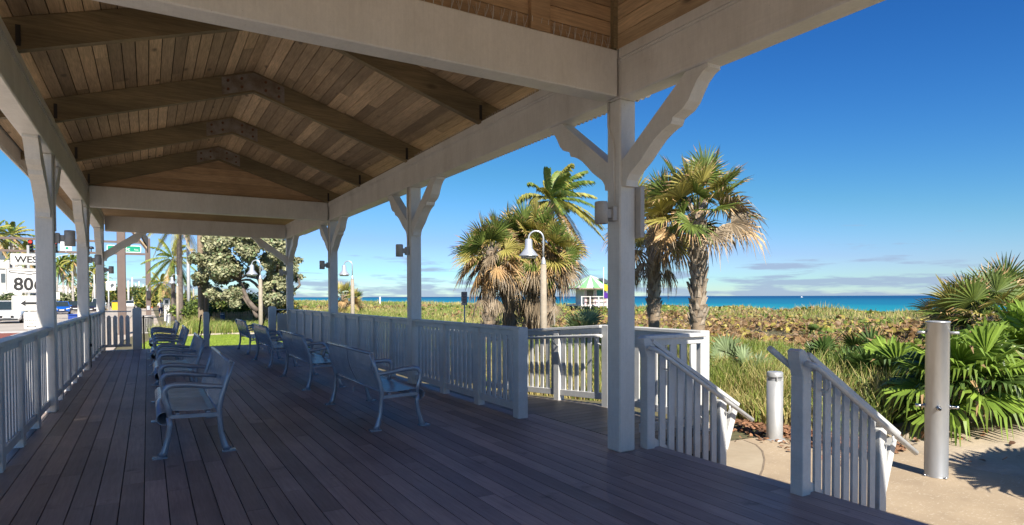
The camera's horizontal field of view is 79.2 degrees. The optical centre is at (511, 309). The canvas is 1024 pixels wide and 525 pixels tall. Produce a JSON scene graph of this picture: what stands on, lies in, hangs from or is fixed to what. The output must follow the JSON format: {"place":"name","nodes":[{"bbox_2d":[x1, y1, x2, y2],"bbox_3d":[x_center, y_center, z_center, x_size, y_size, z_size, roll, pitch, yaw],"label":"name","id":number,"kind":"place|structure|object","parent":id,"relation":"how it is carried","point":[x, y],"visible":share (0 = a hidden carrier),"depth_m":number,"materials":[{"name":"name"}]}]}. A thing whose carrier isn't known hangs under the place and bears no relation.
{"place":"outdoors","nodes":[
{"label":"outdoors","id":0,"kind":"place"},
{"bbox_2d":[0,265,31,295],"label":"building","id":1,"kind":"structure","parent":0,"point":[3,278],"depth_m":100.06,"materials":[{"name":"white paint"}]},
{"bbox_2d":[0,244,34,295],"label":"building","id":2,"kind":"structure","parent":0,"point":[3,258],"depth_m":108.00,"materials":[{"name":"white paint"}]},
{"bbox_2d":[0,304,136,332],"bbox_3d":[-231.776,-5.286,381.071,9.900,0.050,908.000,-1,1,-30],"label":"road","id":3,"kind":"structure","parent":0,"point":[11,326],"depth_m":54.72,"materials":[{"name":"asphalt"}]},
{"bbox_2d":[0,301,24,322],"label":"road car","id":4,"kind":"object","parent":3,"relation":"on","point":[7,313],"visible":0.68,"depth_m":50.64,"materials":[{"name":"white paint"}]},
{"bbox_2d":[57,301,71,313],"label":"road car","id":5,"kind":"object","parent":3,"relation":"on","point":[63,306],"visible":0.55,"depth_m":79.19,"materials":[{"name":"blue paint"}]},
{"bbox_2d":[106,272,115,310],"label":"road sign","id":6,"kind":"object","parent":3,"relation":"on","point":[110,285],"visible":0.89,"depth_m":91.99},
{"bbox_2d":[105,308,158,349],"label":"sidewalk","id":7,"kind":"structure","parent":0,"point":[131,325],"depth_m":39.54,"materials":[{"name":"concrete"}]},
{"bbox_2d":[5,245,36,330],"bbox_3d":[-12.032,0.148,15.441,0.900,3.500,0.061,-1,1,-27],"label":"route sign","id":8,"kind":"object","parent":7,"relation":"on","point":[20,280],"visible":0.73,"depth_m":15.37,"materials":[{"name":"grey metal"}]},
{"bbox_2d":[0,236,150,314],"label":"signal pole","id":9,"kind":"object","parent":7,"relation":"on","point":[148,290],"visible":0.47,"depth_m":59.58,"materials":[{"name":"brown metal"}]},
{"bbox_2d":[107,245,140,252],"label":"street name sign","id":10,"kind":"object","parent":9,"relation":"attached to","point":[136,249],"visible":0.41,"depth_m":59.13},
{"bbox_2d":[142,315,154,332],"bbox_3d":[-20.343,0.813,34.529,0.840,1.000,0.840,-1,1,-30],"label":"litter bin","id":11,"kind":"object","parent":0,"point":[148,320],"visible":0.57,"depth_m":34.30,"materials":[{"name":"white metal"}]},
{"bbox_2d":[146,306,521,350],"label":"meadow grass","id":12,"kind":"structure","parent":0,"point":[226,326],"depth_m":33.16,"materials":[{"name":"plant"}]},
{"bbox_2d":[31,299,990,440],"bbox_3d":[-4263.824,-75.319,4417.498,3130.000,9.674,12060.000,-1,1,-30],"label":"ground","id":13,"kind":"structure","parent":0,"point":[735,435],"depth_m":25.05,"materials":[{"name":"soil"}]},
{"bbox_2d":[0,219,23,257],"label":"coconut palm","id":14,"kind":"object","parent":13,"relation":"on","point":[3,243],"visible":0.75,"depth_m":70.32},
{"bbox_2d":[0,292,32,311],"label":"shrub","id":15,"kind":"object","parent":13,"relation":"on","point":[8,297],"visible":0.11,"depth_m":62.17,"materials":[{"name":"green plant"}]},
{"bbox_2d":[0,220,34,267],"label":"coconut palm","id":16,"kind":"object","parent":13,"relation":"on","point":[14,230],"visible":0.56,"depth_m":74.00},
{"bbox_2d":[56,257,75,291],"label":"coconut palm","id":17,"kind":"object","parent":13,"relation":"on","point":[58,269],"visible":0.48,"depth_m":100.00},
{"bbox_2d":[59,273,76,293],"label":"coconut palm","id":18,"kind":"object","parent":13,"relation":"on","point":[68,284],"visible":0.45,"depth_m":134.92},
{"bbox_2d":[57,290,90,301],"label":"shrub","id":19,"kind":"object","parent":13,"relation":"on","point":[65,297],"visible":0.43,"depth_m":97.53,"materials":[{"name":"green plant"}]},
{"bbox_2d":[60,253,89,300],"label":"coconut palm","id":20,"kind":"object","parent":13,"relation":"on","point":[73,262],"visible":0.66,"depth_m":97.80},
{"bbox_2d":[74,279,136,303],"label":"shrub","id":21,"kind":"object","parent":13,"relation":"on","point":[133,292],"visible":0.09,"depth_m":168.43,"materials":[{"name":"green plant"}]},
{"bbox_2d":[90,286,130,305],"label":"shrub","id":22,"kind":"object","parent":13,"relation":"on","point":[113,295],"visible":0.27,"depth_m":144.20,"materials":[{"name":"green plant"}]},
{"bbox_2d":[116,232,147,334],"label":"brown column","id":23,"kind":"structure","parent":13,"relation":"on","point":[121,274],"depth_m":33.82,"materials":[{"name":"wood"}]},
{"bbox_2d":[132,307,144,350],"bbox_3d":[-10.723,0.810,17.804,0.282,1.769,1.332,-1,1,-30],"label":"step post","id":24,"kind":"object","parent":13,"relation":"on","point":[137,325],"visible":0.76,"depth_m":17.22,"materials":[{"name":"paint"}]},
{"bbox_2d":[139,272,176,312],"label":"coconut palm","id":25,"kind":"object","parent":13,"relation":"on","point":[155,284],"visible":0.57,"depth_m":77.67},
{"bbox_2d":[133,287,197,308],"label":"shrub","id":26,"kind":"object","parent":13,"relation":"on","point":[139,301],"visible":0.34,"depth_m":93.04,"materials":[{"name":"green plant"}]},
{"bbox_2d":[163,298,169,320],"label":"pay station","id":27,"kind":"object","parent":13,"relation":"on","point":[166,302],"visible":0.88,"depth_m":51.83,"materials":[{"name":"white paint"}]},
{"bbox_2d":[140,238,196,320],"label":"coconut palm","id":28,"kind":"object","parent":13,"relation":"on","point":[170,272],"visible":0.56,"depth_m":51.65,"materials":[{"name":"green plant"}]},
{"bbox_2d":[143,233,196,322],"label":"coconut palm","id":29,"kind":"object","parent":13,"relation":"on","point":[179,245],"visible":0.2,"depth_m":45.82,"materials":[{"name":"green plant"}]},
{"bbox_2d":[169,274,178,321],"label":"street lamp","id":30,"kind":"object","parent":13,"relation":"on","point":[171,281],"visible":0.99,"depth_m":40.94,"materials":[{"name":"metal"}]},
{"bbox_2d":[166,297,197,318],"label":"shrub","id":31,"kind":"object","parent":13,"relation":"on","point":[173,311],"visible":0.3,"depth_m":46.15,"materials":[{"name":"green plant"}]},
{"bbox_2d":[186,235,190,300],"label":"utility pole","id":32,"kind":"object","parent":13,"relation":"on","point":[188,276],"visible":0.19,"depth_m":47.86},
{"bbox_2d":[197,235,203,319],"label":"cabbage palm","id":33,"kind":"object","parent":13,"relation":"on","point":[200,293],"visible":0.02,"depth_m":40.03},
{"bbox_2d":[198,312,210,346],"bbox_3d":[-9.258,0.863,18.666,0.284,1.619,1.332,-1,1,-30],"label":"step post","id":34,"kind":"object","parent":13,"relation":"on","point":[206,323],"visible":0.66,"depth_m":18.10,"materials":[{"name":"paint"}]},
{"bbox_2d":[186,300,242,319],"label":"shrub","id":35,"kind":"object","parent":13,"relation":"on","point":[211,309],"visible":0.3,"depth_m":43.55,"materials":[{"name":"green plant"}]},
{"bbox_2d":[212,310,252,320],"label":"sand fence","id":36,"kind":"object","parent":13,"relation":"on","point":[245,314],"visible":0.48,"depth_m":42.16,"materials":[{"name":"black wood"}]},
{"bbox_2d":[209,290,258,315],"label":"shrub","id":37,"kind":"object","parent":13,"relation":"on","point":[243,309],"visible":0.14,"depth_m":44.81,"materials":[{"name":"green plant"}]},
{"bbox_2d":[142,334,327,353],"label":"lawn","id":38,"kind":"structure","parent":13,"relation":"on","point":[214,342],"depth_m":26.41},
{"bbox_2d":[246,260,262,324],"bbox_3d":[-10.743,-0.318,25.768,0.468,3.509,0.647,-3,3,-67],"label":"street lamp","id":39,"kind":"object","parent":38,"relation":"on","point":[251,272],"visible":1,"depth_m":25.74,"materials":[{"name":"metal"}]},
{"bbox_2d":[186,236,305,320],"bbox_3d":[-16.666,-2.445,38.686,8.023,6.303,5.121,0,1,2],"label":"silver tree","id":40,"kind":"object","parent":13,"relation":"on","point":[217,261],"visible":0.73,"depth_m":37.19,"materials":[{"name":"grey plant"}]},
{"bbox_2d":[262,306,276,341],"bbox_3d":[-7.708,0.764,19.577,0.282,1.769,1.332,-1,1,-30],"label":"step post","id":41,"kind":"object","parent":13,"relation":"on","point":[272,323],"visible":0.53,"depth_m":19.02,"materials":[{"name":"paint"}]},
{"bbox_2d":[254,299,302,316],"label":"shrub","id":42,"kind":"object","parent":13,"relation":"on","point":[296,305],"visible":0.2,"depth_m":43.61,"materials":[{"name":"green plant"}]},
{"bbox_2d":[327,280,363,312],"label":"cabbage palm","id":43,"kind":"object","parent":13,"relation":"on","point":[343,301],"visible":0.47,"depth_m":43.77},
{"bbox_2d":[338,261,354,313],"bbox_3d":[-7.091,-0.370,26.468,0.468,3.455,0.647,-3,3,-67],"label":"street lamp","id":44,"kind":"object","parent":13,"relation":"on","point":[343,272],"visible":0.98,"depth_m":26.43,"materials":[{"name":"metal"}]},
{"bbox_2d":[346,289,366,312],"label":"cabbage palm","id":45,"kind":"object","parent":13,"relation":"on","point":[357,295],"visible":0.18,"depth_m":47.09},
{"bbox_2d":[116,355,709,524],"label":"deck frame","id":46,"kind":"object","parent":13,"relation":"on","point":[183,462],"depth_m":5.52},
{"bbox_2d":[0,344,928,524],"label":"deck","id":47,"kind":"structure","parent":46,"relation":"on","point":[298,456],"depth_m":5.19,"materials":[{"name":"wood"}]},
{"bbox_2d":[0,327,51,472],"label":"railing","id":48,"kind":"object","parent":47,"relation":"on","point":[24,404],"visible":0.94,"depth_m":5.96,"materials":[{"name":"paint"}]},
{"bbox_2d":[57,316,86,399],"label":"railing","id":49,"kind":"object","parent":47,"relation":"on","point":[70,348],"visible":0.75,"depth_m":9.59,"materials":[{"name":"paint"}]},
{"bbox_2d":[90,311,102,360],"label":"railing","id":50,"kind":"object","parent":47,"relation":"on","point":[95,318],"visible":0.6,"depth_m":14.83,"materials":[{"name":"paint"}]},
{"bbox_2d":[147,320,180,359],"bbox_3d":[-8.673,0.719,15.393,0.685,0.859,1.985,-1,1,-30],"label":"bench","id":51,"kind":"object","parent":47,"relation":"on","point":[174,330],"visible":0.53,"depth_m":14.88,"materials":[{"name":"silver metal"}]},
{"bbox_2d":[148,325,188,375],"bbox_3d":[-6.906,0.777,12.430,0.685,0.859,1.985,-1,1,-30],"label":"bench","id":52,"kind":"object","parent":47,"relation":"on","point":[182,336],"visible":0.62,"depth_m":12.30,"materials":[{"name":"silver metal"}]},
{"bbox_2d":[151,332,205,402],"bbox_3d":[-5.131,0.834,9.472,0.685,0.859,1.985,-1,1,-30],"label":"bench","id":53,"kind":"object","parent":47,"relation":"on","point":[195,350],"visible":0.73,"depth_m":9.36,"materials":[{"name":"silver metal"}]},
{"bbox_2d":[151,346,235,459],"bbox_3d":[-3.390,0.892,6.494,0.685,0.859,1.985,-1,1,-30],"label":"bench","id":54,"kind":"object","parent":47,"relation":"on","point":[176,397],"visible":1,"depth_m":6.02,"materials":[{"name":"silver metal"}]},
{"bbox_2d":[235,319,270,354],"bbox_3d":[-6.909,0.690,16.546,0.685,0.859,1.985,-1,1,-30],"label":"bench","id":55,"kind":"object","parent":47,"relation":"on","point":[244,328],"visible":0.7,"depth_m":16.15,"materials":[{"name":"silver metal"}]},
{"bbox_2d":[251,323,299,367],"bbox_3d":[-5.194,0.748,13.552,0.685,0.859,1.985,-1,1,-30],"label":"bench","id":56,"kind":"object","parent":47,"relation":"on","point":[262,334],"visible":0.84,"depth_m":13.32,"materials":[{"name":"silver metal"}]},
{"bbox_2d":[289,309,328,353],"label":"railing","id":57,"kind":"object","parent":47,"relation":"on","point":[312,325],"visible":0.65,"depth_m":16.54,"materials":[{"name":"paint"}]},
{"bbox_2d":[279,330,346,390],"bbox_3d":[-3.430,0.806,10.553,0.685,0.859,1.985,-1,1,-30],"label":"bench","id":58,"kind":"object","parent":47,"relation":"on","point":[296,345],"visible":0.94,"depth_m":10.24,"materials":[{"name":"silver metal"}]},
{"bbox_2d":[332,312,407,376],"bbox_3d":[-2.941,0.661,12.538,0.125,1.105,5.023,-1,1,-30],"label":"railing","id":59,"kind":"object","parent":47,"relation":"on","point":[350,328],"visible":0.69,"depth_m":11.95,"materials":[{"name":"paint"}]},
{"bbox_2d":[325,341,429,431],"bbox_3d":[-1.714,0.863,7.618,0.685,0.859,1.985,-1,1,-30],"label":"bench","id":60,"kind":"object","parent":47,"relation":"on","point":[355,365],"visible":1,"depth_m":7.11,"materials":[{"name":"silver metal"}]},
{"bbox_2d":[0,0,884,452],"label":"pavilion","id":61,"kind":"structure","parent":47,"relation":"on","point":[290,122],"depth_m":7.55,"materials":[{"name":"white paint"}]},
{"bbox_2d":[54,230,75,245],"bbox_3d":[-5.680,-0.909,7.873,0.218,0.198,0.120,-1,1,-30],"label":"wall lamp","id":62,"kind":"object","parent":61,"relation":"attached to","point":[68,238],"visible":1,"depth_m":7.84,"materials":[{"name":"metal"}]},
{"bbox_2d":[88,255,101,264],"bbox_3d":[-8.322,-0.997,12.363,0.218,0.198,0.120,-1,1,-30],"label":"wall lamp","id":63,"kind":"object","parent":61,"relation":"attached to","point":[97,259],"visible":1,"depth_m":12.33,"materials":[{"name":"metal"}]},
{"bbox_2d":[105,311,131,347],"bbox_3d":[-10.796,0.532,16.988,0.602,0.990,0.070,-1,1,-30],"label":"picket fence","id":64,"kind":"object","parent":61,"relation":"attached to","point":[121,332],"visible":1,"depth_m":16.97,"materials":[{"name":"paint"}]},
{"bbox_2d":[276,309,286,340],"bbox_3d":[-7.115,0.476,19.153,0.298,0.990,0.070,-1,1,-30],"label":"picket fence","id":65,"kind":"object","parent":61,"relation":"attached to","point":[281,321],"visible":0.81,"depth_m":19.11,"materials":[{"name":"paint"}]},
{"bbox_2d":[396,244,408,256],"bbox_3d":[-1.799,-0.969,10.155,0.218,0.198,0.120,-1,1,-30],"label":"wall lamp","id":66,"kind":"object","parent":61,"relation":"attached to","point":[400,250],"visible":1,"depth_m":10.09,"materials":[{"name":"metal"}]},
{"bbox_2d":[595,201,617,223],"bbox_3d":[0.853,-0.881,5.648,0.218,0.198,0.120,-1,1,-30],"label":"wall lamp","id":67,"kind":"object","parent":61,"relation":"attached to","point":[605,213],"visible":1,"depth_m":5.59,"materials":[{"name":"metal"}]},
{"bbox_2d":[413,319,527,418],"bbox_3d":[-0.720,0.734,8.763,0.135,1.106,3.364,-1,1,-30],"label":"railing","id":68,"kind":"object","parent":47,"relation":"on","point":[516,401],"visible":0.9,"depth_m":8.23,"materials":[{"name":"paint"}]},
{"bbox_2d":[665,434,709,453],"bbox_3d":[-1.873,1.419,7.019,6.650,0.236,26.550,-1,1,-30],"label":"deck rim","id":69,"kind":"object","parent":46,"relation":"on","point":[692,444],"visible":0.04,"depth_m":6.44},
{"bbox_2d":[449,212,531,342],"bbox_3d":[-0.606,-0.477,17.107,2.479,4.545,2.370,-1,1,-30],"label":"cabbage palm","id":70,"kind":"object","parent":13,"relation":"on","point":[492,275],"visible":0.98,"depth_m":16.77,"materials":[{"name":"plant"}]},
{"bbox_2d":[469,202,528,326],"bbox_3d":[-0.296,-1.055,20.193,2.502,5.050,2.706,-1,1,-30],"label":"cabbage palm","id":71,"kind":"object","parent":13,"relation":"on","point":[507,320],"visible":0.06,"depth_m":19.86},
{"bbox_2d":[488,192,571,340],"bbox_3d":[0.629,-0.977,19.013,2.721,5.187,2.710,-1,1,-30],"label":"cabbage palm","id":72,"kind":"object","parent":13,"relation":"on","point":[522,221],"visible":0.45,"depth_m":18.60,"materials":[{"name":"plant"}]},
{"bbox_2d":[519,230,546,358],"bbox_3d":[0.477,-0.082,14.568,0.468,3.571,0.647,-3,3,-67],"label":"street lamp","id":73,"kind":"object","parent":13,"relation":"on","point":[528,252],"visible":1,"depth_m":14.53,"materials":[{"name":"metal"}]},
{"bbox_2d":[514,215,590,335],"bbox_3d":[1.135,-0.730,18.641,2.616,4.453,2.690,-1,1,-30],"label":"cabbage palm","id":74,"kind":"object","parent":13,"relation":"on","point":[559,236],"visible":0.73,"depth_m":18.17,"materials":[{"name":"plant"}]},
{"bbox_2d":[516,163,604,324],"bbox_3d":[2.060,-2.550,27.121,3.902,7.544,3.973,1,1,31],"label":"coconut palm","id":75,"kind":"object","parent":13,"relation":"on","point":[558,187],"visible":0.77,"depth_m":26.53,"materials":[{"name":"plant"}]},
{"bbox_2d":[423,383,709,442],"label":"ramp deck","id":76,"kind":"structure","parent":13,"relation":"on","point":[593,417],"depth_m":7.65,"materials":[{"name":"wood"}]},
{"bbox_2d":[424,329,491,385],"bbox_3d":[-1.717,0.912,13.281,0.125,1.154,5.402,-1,1,-30],"label":"railing","id":77,"kind":"object","parent":76,"relation":"on","point":[454,354],"visible":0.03,"depth_m":12.27,"materials":[{"name":"paint"}]},
{"bbox_2d":[491,325,602,399],"bbox_3d":[0.413,0.800,9.427,0.216,1.248,3.204,-1,1,-30],"label":"railing","id":78,"kind":"object","parent":76,"relation":"on","point":[558,389],"visible":0.62,"depth_m":8.94,"materials":[{"name":"paint"}]},
{"bbox_2d":[602,325,708,429],"bbox_3d":[1.655,0.756,7.405,0.135,1.086,1.695,-1,1,-30],"label":"railing","id":79,"kind":"object","parent":76,"relation":"on","point":[702,359],"visible":0.4,"depth_m":7.31,"materials":[{"name":"paint"}]},
{"bbox_2d":[637,332,705,431],"bbox_3d":[1.655,0.737,6.389,0.870,0.972,0.125,-1,1,-30],"label":"railing","id":80,"kind":"object","parent":76,"relation":"on","point":[681,339],"visible":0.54,"depth_m":6.44,"materials":[{"name":"paint"}]},
{"bbox_2d":[548,303,607,342],"bbox_3d":[2.156,0.582,16.479,2.194,1.576,1.653,-1,1,-30],"label":"saw palmetto","id":81,"kind":"object","parent":13,"relation":"on","point":[588,317],"visible":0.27,"depth_m":16.64,"materials":[{"name":"green plant"}]},
{"bbox_2d":[566,276,607,309],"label":"lifeguard hut","id":82,"kind":"object","parent":13,"relation":"on","point":[592,293],"visible":0.56,"depth_m":56.93,"materials":[{"name":"white paint"}]},
{"bbox_2d":[298,303,1001,390],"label":"dry twigs","id":83,"kind":"object","parent":13,"relation":"on","point":[769,322],"visible":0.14,"depth_m":27.10,"materials":[{"name":"plant"}]},
{"bbox_2d":[601,163,712,327],"bbox_3d":[3.530,-1.083,15.082,2.816,5.158,2.931,-1,1,-30],"label":"cabbage palm","id":84,"kind":"object","parent":13,"relation":"on","point":[653,276],"visible":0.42,"depth_m":14.85,"materials":[{"name":"plant"}]},
{"bbox_2d":[301,303,1017,422],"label":"sea grape","id":85,"kind":"object","parent":13,"relation":"on","point":[895,328],"visible":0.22,"depth_m":27.62,"materials":[{"name":"plant"}]},
{"bbox_2d":[641,143,769,329],"bbox_3d":[3.697,-0.731,12.594,2.874,5.292,2.794,-1,1,-30],"label":"cabbage palm","id":86,"kind":"object","parent":13,"relation":"on","point":[696,178],"visible":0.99,"depth_m":12.27,"materials":[{"name":"plant"}]},
{"bbox_2d":[709,332,754,367],"bbox_3d":[4.344,1.094,12.610,1.684,1.302,1.556,1,2,39],"label":"saw palmetto","id":87,"kind":"object","parent":13,"relation":"on","point":[723,346],"visible":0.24,"depth_m":12.71,"materials":[{"name":"plant"}]},
{"bbox_2d":[729,344,782,373],"bbox_3d":[4.639,1.242,11.890,1.256,1.273,1.395,-1,1,-30],"label":"saw palmetto","id":88,"kind":"object","parent":13,"relation":"on","point":[742,354],"visible":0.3,"depth_m":12.06,"materials":[{"name":"plant"}]},
{"bbox_2d":[796,322,825,334],"bbox_3d":[11.252,0.956,23.084,1.148,1.005,1.052,1,2,44],"label":"saw palmetto","id":89,"kind":"object","parent":13,"relation":"on","point":[812,327],"visible":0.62,"depth_m":22.97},
{"bbox_2d":[782,333,842,358],"bbox_3d":[6.440,1.052,13.033,1.274,1.222,1.380,-1,1,-30],"label":"saw palmetto","id":90,"kind":"object","parent":13,"relation":"on","point":[823,345],"visible":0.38,"depth_m":12.84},
{"bbox_2d":[820,346,858,370],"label":"fan palm","id":91,"kind":"object","parent":13,"relation":"on","point":[841,355],"visible":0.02,"depth_m":12.04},
{"bbox_2d":[839,324,887,348],"bbox_3d":[7.381,0.914,12.985,1.462,1.224,1.671,1,1,34],"label":"saw palmetto","id":92,"kind":"object","parent":13,"relation":"on","point":[861,340],"visible":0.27,"depth_m":13.00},
{"bbox_2d":[730,437,1023,524],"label":"concrete apron","id":93,"kind":"object","parent":13,"relation":"on","point":[962,494],"visible":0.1,"depth_m":6.59,"materials":[{"name":"concrete"}]},
{"bbox_2d":[637,336,753,464],"bbox_3d":[1.854,1.101,6.175,1.456,1.708,0.199,-1,1,-30],"label":"stair railing","id":94,"kind":"object","parent":93,"relation":"on","point":[722,420],"visible":0.82,"depth_m":6.05,"materials":[{"name":"paint"}]},
{"bbox_2d":[726,440,763,474],"bbox_3d":[2.529,1.961,7.769,1.162,0.116,2.743,0,1,26],"label":"landing pad","id":95,"kind":"object","parent":93,"relation":"on","point":[743,455],"visible":0.32,"depth_m":7.95,"materials":[{"name":"concrete"}]},
{"bbox_2d":[764,371,784,441],"bbox_3d":[3.799,1.388,8.956,0.284,0.985,0.284,-1,1,-30],"label":"bollard light","id":96,"kind":"object","parent":93,"relation":"on","point":[774,405],"visible":0.95,"depth_m":8.87,"materials":[{"name":"silver metal"}]},
{"bbox_2d":[744,440,932,524],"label":"pavement joint","id":97,"kind":"object","parent":93,"relation":"on","point":[762,470],"visible":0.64,"depth_m":7.34,"materials":[{"name":"concrete"}]},
{"bbox_2d":[767,346,918,511],"bbox_3d":[2.596,1.117,4.799,1.572,1.728,0.274,-1,1,-30],"label":"stair railing","id":98,"kind":"object","parent":93,"relation":"on","point":[850,429],"visible":0.88,"depth_m":4.67,"materials":[{"name":"paint"}]},
{"bbox_2d":[709,414,1019,464],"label":"leaf litter","id":99,"kind":"object","parent":93,"relation":"on","point":[747,424],"visible":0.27,"depth_m":9.22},
{"bbox_2d":[915,321,959,478],"bbox_3d":[4.874,1.021,7.102,0.323,1.780,0.355,-1,1,-22],"label":"beach shower","id":100,"kind":"object","parent":93,"relation":"on","point":[936,406],"visible":1,"depth_m":7.02,"materials":[{"name":"metal"}]},
{"bbox_2d":[905,271,1000,330],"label":"cabbage palm","id":101,"kind":"object","parent":13,"relation":"on","point":[924,304],"visible":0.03,"depth_m":19.41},
{"bbox_2d":[888,415,1023,475],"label":"sand bed","id":102,"kind":"object","parent":13,"relation":"on","point":[992,448],"visible":0.2,"depth_m":7.99,"materials":[{"name":"sand"}]},
{"bbox_2d":[831,335,922,397],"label":"fan palm","id":103,"kind":"object","parent":102,"relation":"on","point":[882,354],"visible":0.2,"depth_m":10.71,"materials":[{"name":"plant"}]},
{"bbox_2d":[875,315,1023,446],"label":"fan palm","id":104,"kind":"object","parent":102,"relation":"on","point":[980,356],"visible":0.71,"depth_m":8.61,"materials":[{"name":"plant"}]},
{"bbox_2d":[949,297,1023,415],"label":"fan palm","id":105,"kind":"object","parent":102,"relation":"on","point":[1013,313],"visible":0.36,"depth_m":9.57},
{"bbox_2d":[910,261,1023,341],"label":"cabbage palm","id":106,"kind":"object","parent":13,"relation":"on","point":[958,297],"visible":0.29,"depth_m":15.35,"materials":[{"name":"plant"}]},
{"bbox_2d":[950,250,1023,329],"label":"cabbage palm","id":107,"kind":"object","parent":13,"relation":"on","point":[1006,262],"visible":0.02,"depth_m":16.50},
{"bbox_2d":[0,0,1023,297],"label":"sky","id":108,"kind":"structure","parent":0,"point":[881,144],"materials":[{"name":"blue"}]},
{"bbox_2d":[197,295,1005,311],"bbox_3d":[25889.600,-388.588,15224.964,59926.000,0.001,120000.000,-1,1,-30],"label":"sea","id":109,"kind":"structure","parent":0,"point":[884,303],"depth_m":860.58,"materials":[{"name":"liquid"}]},
{"bbox_2d":[213,299,1001,330],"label":"dune grass","id":110,"kind":"structure","parent":0,"point":[438,312],"depth_m":44.54,"materials":[{"name":"plant"}]},
{"bbox_2d":[454,333,915,436],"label":"tall grass","id":111,"kind":"structure","parent":0,"point":[745,388],"depth_m":11.15,"materials":[{"name":"plant"}]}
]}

